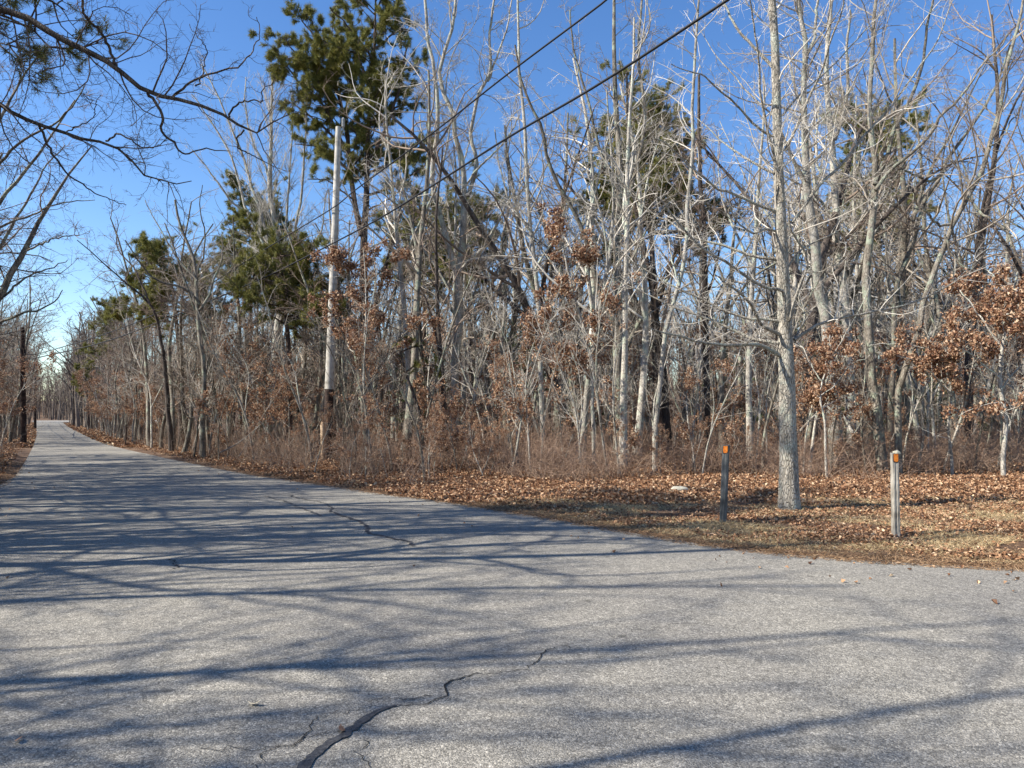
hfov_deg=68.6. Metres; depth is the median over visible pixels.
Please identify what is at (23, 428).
utility pole
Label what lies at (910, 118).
pine tree
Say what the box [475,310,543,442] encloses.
sapling
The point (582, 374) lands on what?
bare tree
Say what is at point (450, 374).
sapling
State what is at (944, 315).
oak tree
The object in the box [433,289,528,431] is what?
oak tree
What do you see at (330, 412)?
young oak
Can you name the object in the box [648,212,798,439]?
oak tree
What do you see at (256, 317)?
young tree
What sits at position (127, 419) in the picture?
young oak
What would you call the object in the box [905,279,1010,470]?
young oak
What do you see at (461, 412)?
young oak
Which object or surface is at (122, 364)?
sapling
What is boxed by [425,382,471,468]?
young oak
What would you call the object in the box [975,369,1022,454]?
sapling
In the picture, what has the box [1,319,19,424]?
young tree
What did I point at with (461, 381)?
bare tree
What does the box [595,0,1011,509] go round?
bare tree
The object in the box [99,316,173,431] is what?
young tree
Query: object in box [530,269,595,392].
sapling
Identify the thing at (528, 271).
oak tree
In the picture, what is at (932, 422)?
sapling
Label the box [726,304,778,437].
sapling
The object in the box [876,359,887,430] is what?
young oak
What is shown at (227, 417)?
bare tree
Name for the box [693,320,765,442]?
young oak
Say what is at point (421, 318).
bare tree
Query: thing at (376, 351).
bare tree
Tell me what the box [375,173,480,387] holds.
bare tree
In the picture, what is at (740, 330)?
sapling
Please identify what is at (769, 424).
young oak
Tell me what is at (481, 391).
sapling
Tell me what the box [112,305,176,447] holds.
sapling
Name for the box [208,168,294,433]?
pine tree
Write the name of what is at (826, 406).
young oak
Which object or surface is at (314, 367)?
young tree
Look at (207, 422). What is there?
young tree
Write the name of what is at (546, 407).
sapling
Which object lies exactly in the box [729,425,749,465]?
young oak
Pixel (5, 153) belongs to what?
young tree
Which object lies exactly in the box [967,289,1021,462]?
sapling
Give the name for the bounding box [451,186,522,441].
bare tree
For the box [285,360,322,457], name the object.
young oak
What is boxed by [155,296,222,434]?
young tree
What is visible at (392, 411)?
young oak
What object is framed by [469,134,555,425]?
bare tree
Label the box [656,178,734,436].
bare tree
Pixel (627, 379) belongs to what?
sapling
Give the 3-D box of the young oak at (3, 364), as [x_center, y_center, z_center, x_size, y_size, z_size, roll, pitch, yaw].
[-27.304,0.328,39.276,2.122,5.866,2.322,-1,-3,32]
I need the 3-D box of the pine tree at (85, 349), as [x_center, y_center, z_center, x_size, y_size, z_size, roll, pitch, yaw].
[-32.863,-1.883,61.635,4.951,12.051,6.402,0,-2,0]
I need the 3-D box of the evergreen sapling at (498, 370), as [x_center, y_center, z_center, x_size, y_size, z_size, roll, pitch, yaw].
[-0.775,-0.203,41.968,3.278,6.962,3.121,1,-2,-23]
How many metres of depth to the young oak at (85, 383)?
53.33 m
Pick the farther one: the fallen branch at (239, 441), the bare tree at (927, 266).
the bare tree at (927, 266)
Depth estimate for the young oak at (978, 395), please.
33.51 m
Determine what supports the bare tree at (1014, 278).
on the ground at (23, 455)
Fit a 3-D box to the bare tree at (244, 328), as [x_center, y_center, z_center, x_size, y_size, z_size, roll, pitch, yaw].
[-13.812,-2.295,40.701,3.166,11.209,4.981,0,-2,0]
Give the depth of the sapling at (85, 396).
72.49 m
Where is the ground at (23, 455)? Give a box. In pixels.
[0,388,1023,568]
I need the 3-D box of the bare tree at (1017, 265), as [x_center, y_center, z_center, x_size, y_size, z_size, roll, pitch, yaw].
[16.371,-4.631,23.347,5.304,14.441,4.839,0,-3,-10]
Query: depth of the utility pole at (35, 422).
83.91 m
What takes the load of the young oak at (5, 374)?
on the ground at (23, 455)
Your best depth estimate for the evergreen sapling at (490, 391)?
43.15 m
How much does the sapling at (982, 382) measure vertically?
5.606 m
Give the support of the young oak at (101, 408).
on the ground at (23, 455)
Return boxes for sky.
[0,0,1023,400]
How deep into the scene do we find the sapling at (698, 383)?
21.39 m
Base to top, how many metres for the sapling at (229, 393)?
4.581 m
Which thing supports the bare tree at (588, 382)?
on the ground at (23, 455)
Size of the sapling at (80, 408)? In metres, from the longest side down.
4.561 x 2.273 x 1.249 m
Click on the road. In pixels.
(158, 612)
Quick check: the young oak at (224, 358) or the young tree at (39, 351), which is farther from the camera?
the young tree at (39, 351)
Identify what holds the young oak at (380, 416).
on the ground at (23, 455)
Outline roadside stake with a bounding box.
[125,425,126,443]
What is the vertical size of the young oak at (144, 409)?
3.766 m
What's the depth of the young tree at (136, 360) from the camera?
61.06 m
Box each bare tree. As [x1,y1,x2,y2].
[0,12,119,356]
[0,257,59,439]
[18,331,45,422]
[69,213,184,452]
[123,185,227,458]
[174,51,332,448]
[187,255,249,445]
[218,229,270,442]
[225,239,268,441]
[230,320,241,431]
[231,309,267,433]
[241,298,298,442]
[280,167,356,449]
[289,274,323,442]
[299,220,324,439]
[304,213,344,412]
[319,22,487,459]
[336,26,478,409]
[347,219,398,440]
[352,272,382,439]
[363,0,530,452]
[368,247,410,402]
[369,169,489,431]
[370,114,521,457]
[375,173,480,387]
[375,236,448,437]
[381,310,409,425]
[386,272,413,412]
[392,278,432,356]
[402,117,490,424]
[410,286,473,428]
[434,0,602,454]
[435,252,485,416]
[440,188,502,441]
[442,231,525,435]
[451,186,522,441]
[459,132,548,448]
[461,298,478,408]
[463,286,519,428]
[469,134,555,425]
[473,180,589,436]
[494,78,598,436]
[494,249,571,432]
[500,279,554,429]
[502,20,639,455]
[508,0,692,459]
[526,238,573,434]
[533,131,610,390]
[534,243,586,412]
[545,226,588,359]
[547,68,681,462]
[549,0,682,465]
[555,219,613,433]
[562,46,683,457]
[566,29,727,455]
[568,227,600,401]
[582,233,675,433]
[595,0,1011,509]
[598,206,694,439]
[609,227,680,334]
[636,0,732,470]
[651,74,739,450]
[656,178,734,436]
[660,213,742,435]
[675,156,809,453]
[692,49,814,457]
[699,0,913,466]
[708,59,871,342]
[712,198,821,359]
[719,260,808,428]
[720,187,841,364]
[730,220,772,422]
[731,156,851,438]
[732,27,858,445]
[743,262,804,403]
[744,162,810,430]
[748,0,907,463]
[752,130,848,356]
[763,171,827,344]
[764,201,835,390]
[786,63,948,431]
[792,125,927,448]
[793,130,948,454]
[794,0,1010,470]
[804,175,884,352]
[844,70,964,443]
[850,0,1006,450]
[851,175,930,347]
[856,16,1023,458]
[870,239,894,357]
[875,210,972,429]
[880,0,1023,461]
[881,162,998,433]
[892,150,1023,436]
[893,0,1023,472]
[914,221,963,419]
[918,2,1023,279]
[933,210,999,376]
[937,192,976,416]
[942,204,1010,381]
[968,189,1023,241]
[976,199,1023,344]
[980,151,1023,438]
[989,155,1023,324]
[991,246,1023,406]
[1001,86,1023,335]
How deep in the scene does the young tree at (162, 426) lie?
33.84 m
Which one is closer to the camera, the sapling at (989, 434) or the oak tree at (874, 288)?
the sapling at (989, 434)
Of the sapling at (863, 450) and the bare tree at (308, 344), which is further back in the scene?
the bare tree at (308, 344)
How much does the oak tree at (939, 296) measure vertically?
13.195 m
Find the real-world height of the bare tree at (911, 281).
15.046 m
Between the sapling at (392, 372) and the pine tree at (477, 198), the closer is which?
the sapling at (392, 372)
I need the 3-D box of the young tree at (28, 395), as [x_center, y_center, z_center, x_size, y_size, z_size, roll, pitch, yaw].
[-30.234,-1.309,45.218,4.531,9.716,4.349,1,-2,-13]
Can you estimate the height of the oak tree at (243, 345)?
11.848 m
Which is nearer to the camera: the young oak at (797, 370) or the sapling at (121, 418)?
the young oak at (797, 370)
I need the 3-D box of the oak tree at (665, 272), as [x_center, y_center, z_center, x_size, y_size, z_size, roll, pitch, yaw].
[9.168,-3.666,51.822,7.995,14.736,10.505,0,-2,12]
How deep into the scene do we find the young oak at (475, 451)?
20.18 m
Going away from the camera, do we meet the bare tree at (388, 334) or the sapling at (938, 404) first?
the sapling at (938, 404)
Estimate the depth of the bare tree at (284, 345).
35.69 m
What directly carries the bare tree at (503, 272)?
on the ground at (23, 455)
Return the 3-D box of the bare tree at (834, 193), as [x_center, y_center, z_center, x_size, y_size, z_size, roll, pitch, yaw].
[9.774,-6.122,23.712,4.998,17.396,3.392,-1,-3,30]
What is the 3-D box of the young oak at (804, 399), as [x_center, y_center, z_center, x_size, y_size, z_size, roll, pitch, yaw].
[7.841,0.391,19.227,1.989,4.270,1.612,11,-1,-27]
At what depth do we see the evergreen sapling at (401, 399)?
41.29 m
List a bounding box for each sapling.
[69,358,96,429]
[70,391,87,421]
[92,359,121,436]
[94,323,153,438]
[94,339,115,425]
[100,375,123,436]
[109,334,162,441]
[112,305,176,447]
[116,387,137,438]
[124,379,141,440]
[152,351,177,443]
[171,302,240,454]
[173,316,228,456]
[177,380,216,448]
[187,281,263,457]
[192,317,249,449]
[203,323,237,436]
[203,353,260,458]
[211,341,243,454]
[235,328,298,450]
[250,260,313,464]
[256,386,265,435]
[269,337,311,427]
[282,284,360,464]
[283,343,305,444]
[307,344,371,457]
[308,303,389,472]
[314,325,344,408]
[318,334,384,440]
[323,229,407,468]
[337,310,413,463]
[342,306,424,478]
[346,339,386,459]
[348,302,425,473]
[380,372,402,427]
[384,401,404,431]
[387,347,430,433]
[396,341,445,441]
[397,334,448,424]
[413,339,460,430]
[419,203,522,449]
[420,268,490,445]
[422,346,450,397]
[434,243,495,434]
[439,346,467,416]
[455,282,524,461]
[459,341,504,460]
[460,263,539,468]
[460,360,500,431]
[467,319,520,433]
[468,361,504,439]
[474,334,517,424]
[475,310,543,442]
[485,265,583,470]
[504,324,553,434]
[516,308,583,471]
[521,302,580,404]
[528,303,601,474]
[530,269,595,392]
[544,311,587,454]
[546,314,583,435]
[560,227,643,471]
[561,290,635,445]
[562,293,611,439]
[569,369,600,417]
[585,278,651,473]
[589,294,641,419]
[589,373,612,434]
[598,326,650,447]
[604,282,653,428]
[606,368,639,445]
[611,331,652,405]
[627,304,698,440]
[628,323,660,412]
[628,331,689,433]
[650,301,702,445]
[661,298,716,458]
[668,324,728,442]
[671,272,728,467]
[677,353,702,448]
[679,351,726,455]
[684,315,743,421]
[697,316,776,473]
[712,263,778,445]
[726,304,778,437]
[726,360,763,423]
[729,328,777,465]
[731,329,774,449]
[739,302,799,432]
[743,303,804,463]
[746,314,812,435]
[752,368,772,435]
[761,215,873,469]
[771,330,815,431]
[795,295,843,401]
[801,241,881,469]
[822,295,882,464]
[830,308,895,469]
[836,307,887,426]
[844,381,886,449]
[849,309,915,428]
[858,325,912,466]
[863,263,965,453]
[871,197,977,459]
[874,325,906,416]
[876,358,939,444]
[877,258,978,452]
[894,304,974,467]
[897,288,970,468]
[907,318,941,421]
[907,373,952,447]
[909,341,946,426]
[909,355,946,427]
[909,367,942,433]
[916,357,964,449]
[918,349,995,445]
[925,390,961,429]
[934,320,988,444]
[936,328,1012,445]
[937,313,1014,452]
[945,279,1023,398]
[959,323,1021,449]
[963,347,1015,439]
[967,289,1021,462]
[968,332,1020,469]
[973,299,1020,434]
[973,329,1011,462]
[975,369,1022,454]
[978,373,1008,432]
[981,327,1022,450]
[981,348,1015,440]
[996,333,1023,467]
[1007,383,1023,446]
[1011,365,1023,439]
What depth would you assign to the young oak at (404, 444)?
23.57 m
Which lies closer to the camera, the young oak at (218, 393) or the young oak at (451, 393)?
the young oak at (451, 393)
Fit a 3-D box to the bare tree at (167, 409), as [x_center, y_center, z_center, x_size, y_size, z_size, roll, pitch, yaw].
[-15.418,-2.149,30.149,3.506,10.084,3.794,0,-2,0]
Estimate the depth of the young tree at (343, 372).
28.11 m
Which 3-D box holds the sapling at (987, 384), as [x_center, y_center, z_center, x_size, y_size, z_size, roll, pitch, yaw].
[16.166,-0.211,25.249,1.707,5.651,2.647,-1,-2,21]
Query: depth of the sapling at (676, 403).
25.81 m
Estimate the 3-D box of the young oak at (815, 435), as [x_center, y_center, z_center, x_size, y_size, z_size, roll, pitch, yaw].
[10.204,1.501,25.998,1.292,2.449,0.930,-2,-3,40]
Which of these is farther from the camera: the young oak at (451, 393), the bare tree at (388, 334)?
the bare tree at (388, 334)
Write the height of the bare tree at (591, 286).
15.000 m
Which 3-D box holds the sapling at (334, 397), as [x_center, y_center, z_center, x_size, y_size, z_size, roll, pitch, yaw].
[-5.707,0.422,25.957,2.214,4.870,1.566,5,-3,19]
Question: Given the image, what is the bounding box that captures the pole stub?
[320,421,326,460]
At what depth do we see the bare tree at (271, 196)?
32.43 m
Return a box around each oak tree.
[0,0,311,229]
[0,4,24,80]
[0,154,57,299]
[177,279,245,445]
[212,294,274,423]
[260,322,324,436]
[270,258,380,444]
[283,282,390,396]
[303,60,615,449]
[325,173,428,431]
[350,245,429,437]
[368,284,437,435]
[383,221,528,442]
[408,283,450,433]
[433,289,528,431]
[459,218,587,439]
[472,188,573,430]
[479,284,587,432]
[483,91,613,447]
[494,141,724,431]
[496,265,609,373]
[508,273,546,434]
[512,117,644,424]
[551,297,614,427]
[554,286,613,429]
[582,244,650,387]
[596,198,738,361]
[628,228,697,431]
[629,271,681,424]
[630,288,675,367]
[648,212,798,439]
[660,285,701,380]
[669,33,987,463]
[677,221,831,438]
[742,216,873,428]
[746,172,950,388]
[748,64,930,455]
[791,258,854,423]
[796,219,941,438]
[817,228,931,350]
[836,187,938,389]
[840,139,992,438]
[849,189,1023,445]
[890,245,1017,389]
[893,189,1010,438]
[908,243,957,419]
[953,173,1023,329]
[984,251,1023,439]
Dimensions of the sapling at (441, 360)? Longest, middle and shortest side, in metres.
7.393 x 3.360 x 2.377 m
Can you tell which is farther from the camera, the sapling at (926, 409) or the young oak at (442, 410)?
the sapling at (926, 409)
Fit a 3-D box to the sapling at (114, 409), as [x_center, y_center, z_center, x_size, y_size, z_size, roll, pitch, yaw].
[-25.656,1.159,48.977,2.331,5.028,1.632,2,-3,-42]
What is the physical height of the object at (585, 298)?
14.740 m
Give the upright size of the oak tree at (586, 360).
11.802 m
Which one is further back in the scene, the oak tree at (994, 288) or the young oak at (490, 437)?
the oak tree at (994, 288)
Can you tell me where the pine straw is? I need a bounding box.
[0,458,1023,571]
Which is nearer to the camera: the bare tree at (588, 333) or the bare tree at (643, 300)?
the bare tree at (643, 300)
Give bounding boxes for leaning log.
[843,416,853,435]
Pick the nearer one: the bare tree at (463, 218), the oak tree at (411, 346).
the bare tree at (463, 218)
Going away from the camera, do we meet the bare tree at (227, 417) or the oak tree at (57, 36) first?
the oak tree at (57, 36)
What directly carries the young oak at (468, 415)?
on the ground at (23, 455)
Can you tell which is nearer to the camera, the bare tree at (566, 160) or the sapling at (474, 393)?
the sapling at (474, 393)
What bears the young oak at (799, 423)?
on the ground at (23, 455)
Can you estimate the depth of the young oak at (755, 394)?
25.46 m
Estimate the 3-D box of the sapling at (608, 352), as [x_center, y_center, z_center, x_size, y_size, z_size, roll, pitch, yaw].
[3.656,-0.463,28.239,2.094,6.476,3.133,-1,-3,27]
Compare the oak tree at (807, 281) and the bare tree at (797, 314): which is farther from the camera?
the bare tree at (797, 314)
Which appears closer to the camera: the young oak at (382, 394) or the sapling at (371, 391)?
the sapling at (371, 391)
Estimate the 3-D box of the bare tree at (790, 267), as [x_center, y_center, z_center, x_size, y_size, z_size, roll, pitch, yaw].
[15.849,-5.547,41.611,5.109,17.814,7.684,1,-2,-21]
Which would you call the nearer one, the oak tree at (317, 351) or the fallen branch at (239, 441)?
the fallen branch at (239, 441)
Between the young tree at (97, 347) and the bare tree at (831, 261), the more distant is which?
the young tree at (97, 347)
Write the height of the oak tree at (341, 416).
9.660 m
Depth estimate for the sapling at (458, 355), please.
24.89 m
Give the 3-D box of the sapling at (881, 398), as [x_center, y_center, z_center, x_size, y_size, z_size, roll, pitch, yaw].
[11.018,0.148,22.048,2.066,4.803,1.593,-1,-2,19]
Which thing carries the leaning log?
on the ground at (23, 455)
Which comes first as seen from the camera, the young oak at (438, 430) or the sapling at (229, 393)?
the young oak at (438, 430)
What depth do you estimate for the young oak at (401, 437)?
19.07 m
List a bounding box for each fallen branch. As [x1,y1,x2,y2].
[220,425,259,452]
[799,398,827,431]
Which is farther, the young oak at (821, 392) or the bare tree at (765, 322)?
the bare tree at (765, 322)
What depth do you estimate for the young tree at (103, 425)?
65.99 m
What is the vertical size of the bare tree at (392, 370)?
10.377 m
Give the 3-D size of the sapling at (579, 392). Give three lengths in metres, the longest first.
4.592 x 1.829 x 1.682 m
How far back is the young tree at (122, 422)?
47.03 m
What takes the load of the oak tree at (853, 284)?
on the ground at (23, 455)
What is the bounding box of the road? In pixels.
[0,420,1023,767]
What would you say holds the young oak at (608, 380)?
on the ground at (23, 455)
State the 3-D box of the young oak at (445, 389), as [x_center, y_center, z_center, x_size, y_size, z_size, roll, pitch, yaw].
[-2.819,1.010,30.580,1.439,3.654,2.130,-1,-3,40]
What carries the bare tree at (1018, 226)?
on the ground at (23, 455)
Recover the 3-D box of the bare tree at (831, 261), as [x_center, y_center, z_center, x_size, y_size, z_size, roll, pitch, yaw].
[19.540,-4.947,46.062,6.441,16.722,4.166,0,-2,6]
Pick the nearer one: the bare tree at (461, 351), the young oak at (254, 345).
the young oak at (254, 345)
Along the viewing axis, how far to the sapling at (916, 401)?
30.38 m
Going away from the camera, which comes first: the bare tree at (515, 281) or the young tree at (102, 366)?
the bare tree at (515, 281)
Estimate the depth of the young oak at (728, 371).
24.91 m
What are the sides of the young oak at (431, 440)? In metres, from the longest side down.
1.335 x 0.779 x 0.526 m
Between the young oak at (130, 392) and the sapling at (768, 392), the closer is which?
the sapling at (768, 392)
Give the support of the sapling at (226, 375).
on the ground at (23, 455)
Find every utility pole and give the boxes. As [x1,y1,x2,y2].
[20,327,26,441]
[33,377,36,427]
[324,117,344,458]
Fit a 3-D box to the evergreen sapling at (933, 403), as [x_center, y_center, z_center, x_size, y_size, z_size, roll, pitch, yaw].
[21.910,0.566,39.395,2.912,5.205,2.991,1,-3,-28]
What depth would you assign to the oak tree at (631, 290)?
38.55 m
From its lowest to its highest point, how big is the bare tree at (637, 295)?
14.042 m
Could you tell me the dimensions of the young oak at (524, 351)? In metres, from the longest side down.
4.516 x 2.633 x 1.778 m
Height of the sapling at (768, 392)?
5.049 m
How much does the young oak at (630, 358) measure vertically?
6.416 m
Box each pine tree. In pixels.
[0,0,139,99]
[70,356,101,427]
[75,289,139,429]
[103,222,251,446]
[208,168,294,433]
[218,206,351,451]
[247,0,443,446]
[372,179,463,423]
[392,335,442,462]
[414,158,508,434]
[562,57,744,446]
[817,84,940,426]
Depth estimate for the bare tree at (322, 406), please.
30.87 m
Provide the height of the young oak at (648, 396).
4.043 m
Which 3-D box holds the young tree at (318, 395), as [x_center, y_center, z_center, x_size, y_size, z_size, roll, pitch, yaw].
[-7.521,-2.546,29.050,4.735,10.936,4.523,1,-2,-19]
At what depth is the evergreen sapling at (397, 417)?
49.98 m
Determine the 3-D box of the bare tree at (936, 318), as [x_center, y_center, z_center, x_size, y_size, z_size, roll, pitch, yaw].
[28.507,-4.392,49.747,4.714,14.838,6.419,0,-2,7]
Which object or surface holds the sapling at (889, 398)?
on the ground at (23, 455)
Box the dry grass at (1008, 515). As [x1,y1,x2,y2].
[476,493,1023,563]
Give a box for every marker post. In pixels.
[719,445,729,521]
[890,453,900,536]
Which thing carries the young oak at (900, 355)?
on the ground at (23, 455)
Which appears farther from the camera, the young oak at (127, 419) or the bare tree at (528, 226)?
the young oak at (127, 419)
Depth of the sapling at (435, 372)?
31.72 m
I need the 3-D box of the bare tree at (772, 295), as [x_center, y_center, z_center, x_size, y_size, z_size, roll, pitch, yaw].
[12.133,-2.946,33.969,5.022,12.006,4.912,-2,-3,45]
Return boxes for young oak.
[0,336,22,409]
[0,350,58,446]
[0,369,19,417]
[72,368,98,429]
[77,369,112,434]
[85,370,105,431]
[86,381,103,430]
[92,374,112,433]
[96,386,116,435]
[101,369,138,435]
[110,352,140,432]
[120,399,132,427]
[125,375,160,419]
[125,393,158,434]
[135,373,163,434]
[136,400,160,437]
[152,394,164,419]
[175,389,187,418]
[185,339,223,429]
[192,390,230,456]
[198,299,251,451]
[206,356,245,427]
[216,384,258,451]
[227,319,277,448]
[229,352,270,440]
[237,366,294,454]
[242,418,256,459]
[245,315,285,438]
[246,404,278,458]
[247,348,297,453]
[262,437,274,457]
[267,367,306,452]
[281,418,306,457]
[282,353,314,425]
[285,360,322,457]
[289,390,321,456]
[303,236,442,449]
[308,389,335,442]
[310,392,342,472]
[312,431,321,460]
[329,428,348,458]
[337,416,371,475]
[339,297,397,466]
[339,444,354,467]
[345,329,393,463]
[347,409,371,456]
[350,354,387,414]
[355,424,376,462]
[356,426,375,478]
[368,336,411,421]
[372,414,390,458]
[374,428,390,476]
[395,427,409,471]
[398,435,412,457]
[409,395,448,475]
[411,420,428,455]
[413,314,461,432]
[416,365,466,431]
[417,412,448,468]
[417,431,435,473]
[418,360,450,422]
[419,418,441,469]
[424,388,449,435]
[424,401,452,468]
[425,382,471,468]
[425,416,443,475]
[438,391,475,465]
[440,390,466,462]
[445,380,480,467]
[455,404,483,477]
[457,429,474,468]
[465,412,484,457]
[466,337,522,460]
[466,345,527,433]
[470,427,487,469]
[473,335,536,462]
[475,424,486,459]
[478,407,510,473]
[478,420,505,474]
[490,313,563,471]
[497,340,559,457]
[513,416,535,443]
[519,306,573,458]
[527,200,641,465]
[539,430,551,447]
[553,408,586,467]
[567,303,638,440]
[580,420,604,453]
[588,375,640,461]
[606,411,633,464]
[612,388,638,431]
[627,321,652,441]
[627,337,673,440]
[633,362,670,441]
[649,423,669,472]
[669,308,717,446]
[672,366,711,469]
[675,427,692,464]
[676,366,724,442]
[686,416,710,471]
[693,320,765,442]
[702,390,745,448]
[710,383,741,435]
[710,403,744,466]
[711,323,753,458]
[719,451,736,471]
[721,413,739,444]
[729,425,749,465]
[738,328,778,430]
[740,390,778,445]
[758,409,778,455]
[759,334,818,400]
[772,331,815,457]
[793,321,869,476]
[795,320,866,472]
[796,417,808,461]
[804,405,823,445]
[809,401,838,469]
[818,350,843,427]
[833,395,875,468]
[835,349,898,432]
[855,308,916,412]
[855,410,872,455]
[871,309,987,474]
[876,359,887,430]
[884,390,914,452]
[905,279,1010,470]
[914,432,936,459]
[941,257,1023,475]
[956,356,990,416]
[956,413,991,449]
[973,328,1017,424]
[993,374,1023,427]
[1005,393,1023,427]
[1012,374,1023,390]
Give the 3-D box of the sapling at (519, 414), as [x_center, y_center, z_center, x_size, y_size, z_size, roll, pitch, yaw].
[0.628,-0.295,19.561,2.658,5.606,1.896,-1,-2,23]
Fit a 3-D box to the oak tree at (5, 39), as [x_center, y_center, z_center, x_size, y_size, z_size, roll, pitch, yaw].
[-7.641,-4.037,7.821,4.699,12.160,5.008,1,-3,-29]
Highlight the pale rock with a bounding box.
[668,486,687,490]
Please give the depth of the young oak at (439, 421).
20.18 m
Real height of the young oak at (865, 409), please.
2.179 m
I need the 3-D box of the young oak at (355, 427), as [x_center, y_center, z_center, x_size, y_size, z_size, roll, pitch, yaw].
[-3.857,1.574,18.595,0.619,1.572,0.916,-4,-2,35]
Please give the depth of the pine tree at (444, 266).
40.72 m
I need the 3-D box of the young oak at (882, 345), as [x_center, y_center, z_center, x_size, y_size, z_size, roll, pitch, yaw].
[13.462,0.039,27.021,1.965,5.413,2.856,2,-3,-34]
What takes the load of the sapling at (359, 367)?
on the ground at (23, 455)
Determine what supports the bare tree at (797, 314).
on the ground at (23, 455)
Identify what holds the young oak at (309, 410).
on the ground at (23, 455)
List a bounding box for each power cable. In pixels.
[22,0,729,368]
[24,0,606,363]
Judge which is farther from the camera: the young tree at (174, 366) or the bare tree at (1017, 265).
the young tree at (174, 366)
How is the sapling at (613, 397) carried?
on the ground at (23, 455)
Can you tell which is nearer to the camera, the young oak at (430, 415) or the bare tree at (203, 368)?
the young oak at (430, 415)
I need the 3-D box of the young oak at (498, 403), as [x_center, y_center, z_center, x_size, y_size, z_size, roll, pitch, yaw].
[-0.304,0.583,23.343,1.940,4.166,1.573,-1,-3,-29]
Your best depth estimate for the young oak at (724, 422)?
19.78 m
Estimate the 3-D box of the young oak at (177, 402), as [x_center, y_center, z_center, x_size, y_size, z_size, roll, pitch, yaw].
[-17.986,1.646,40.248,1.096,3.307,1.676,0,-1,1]
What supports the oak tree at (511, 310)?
on the ground at (23, 455)
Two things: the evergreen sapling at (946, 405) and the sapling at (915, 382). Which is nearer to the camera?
the sapling at (915, 382)
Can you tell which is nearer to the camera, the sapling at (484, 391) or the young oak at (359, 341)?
the young oak at (359, 341)
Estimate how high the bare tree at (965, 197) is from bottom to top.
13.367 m
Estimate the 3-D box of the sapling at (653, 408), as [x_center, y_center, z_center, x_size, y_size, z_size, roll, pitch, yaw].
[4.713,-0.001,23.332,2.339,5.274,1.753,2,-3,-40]
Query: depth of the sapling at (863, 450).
21.00 m
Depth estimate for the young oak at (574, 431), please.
20.71 m
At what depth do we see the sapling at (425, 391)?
34.68 m
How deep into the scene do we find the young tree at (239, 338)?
29.06 m
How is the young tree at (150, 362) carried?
on the ground at (23, 455)
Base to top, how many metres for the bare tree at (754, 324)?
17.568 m
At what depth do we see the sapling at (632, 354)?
30.95 m
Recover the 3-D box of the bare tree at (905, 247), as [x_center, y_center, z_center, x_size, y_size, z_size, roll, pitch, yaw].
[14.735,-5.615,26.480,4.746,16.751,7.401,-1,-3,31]
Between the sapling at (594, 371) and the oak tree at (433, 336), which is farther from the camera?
the oak tree at (433, 336)
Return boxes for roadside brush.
[0,396,1023,478]
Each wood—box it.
[3,292,199,429]
[37,226,1023,433]
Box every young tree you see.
[0,139,23,240]
[0,261,23,330]
[0,277,39,416]
[0,278,64,441]
[0,285,48,436]
[0,290,25,413]
[0,299,27,381]
[0,302,37,441]
[1,291,56,438]
[1,316,19,404]
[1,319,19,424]
[1,323,38,422]
[2,296,49,432]
[4,325,43,436]
[5,337,36,420]
[16,319,63,412]
[61,316,94,419]
[70,338,105,427]
[72,300,135,430]
[74,340,114,428]
[76,332,131,435]
[77,333,97,427]
[81,282,131,432]
[86,330,114,427]
[87,264,147,437]
[89,300,167,438]
[92,186,167,445]
[92,318,152,424]
[95,346,118,430]
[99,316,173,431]
[102,281,169,422]
[102,289,158,440]
[103,301,140,436]
[106,298,177,414]
[106,301,162,434]
[106,318,156,420]
[110,328,157,423]
[111,203,237,447]
[111,232,164,439]
[132,274,234,448]
[138,325,196,421]
[142,180,239,449]
[142,208,249,452]
[142,230,224,452]
[144,249,231,446]
[148,304,192,436]
[150,293,188,419]
[150,324,164,400]
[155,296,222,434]
[156,331,175,421]
[166,242,260,451]
[171,266,233,437]
[178,260,249,413]
[179,189,309,452]
[208,251,314,445]
[210,248,316,451]
[210,297,253,436]
[255,182,383,453]
[255,207,402,446]
[267,207,367,444]
[282,193,412,449]
[287,206,325,438]
[288,314,344,418]
[313,241,398,441]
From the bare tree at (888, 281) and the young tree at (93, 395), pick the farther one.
the young tree at (93, 395)
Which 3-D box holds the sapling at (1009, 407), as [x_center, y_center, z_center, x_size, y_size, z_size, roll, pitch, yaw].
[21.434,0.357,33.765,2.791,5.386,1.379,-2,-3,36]
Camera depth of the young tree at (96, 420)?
77.79 m
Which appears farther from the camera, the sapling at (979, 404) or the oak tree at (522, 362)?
the oak tree at (522, 362)
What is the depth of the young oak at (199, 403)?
26.49 m
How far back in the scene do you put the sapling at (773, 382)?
28.62 m
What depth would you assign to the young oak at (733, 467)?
19.00 m
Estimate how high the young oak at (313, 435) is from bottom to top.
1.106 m
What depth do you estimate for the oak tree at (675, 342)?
59.79 m
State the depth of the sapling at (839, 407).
20.02 m
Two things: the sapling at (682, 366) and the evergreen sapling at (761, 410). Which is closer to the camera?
the sapling at (682, 366)
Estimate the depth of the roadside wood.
102.52 m

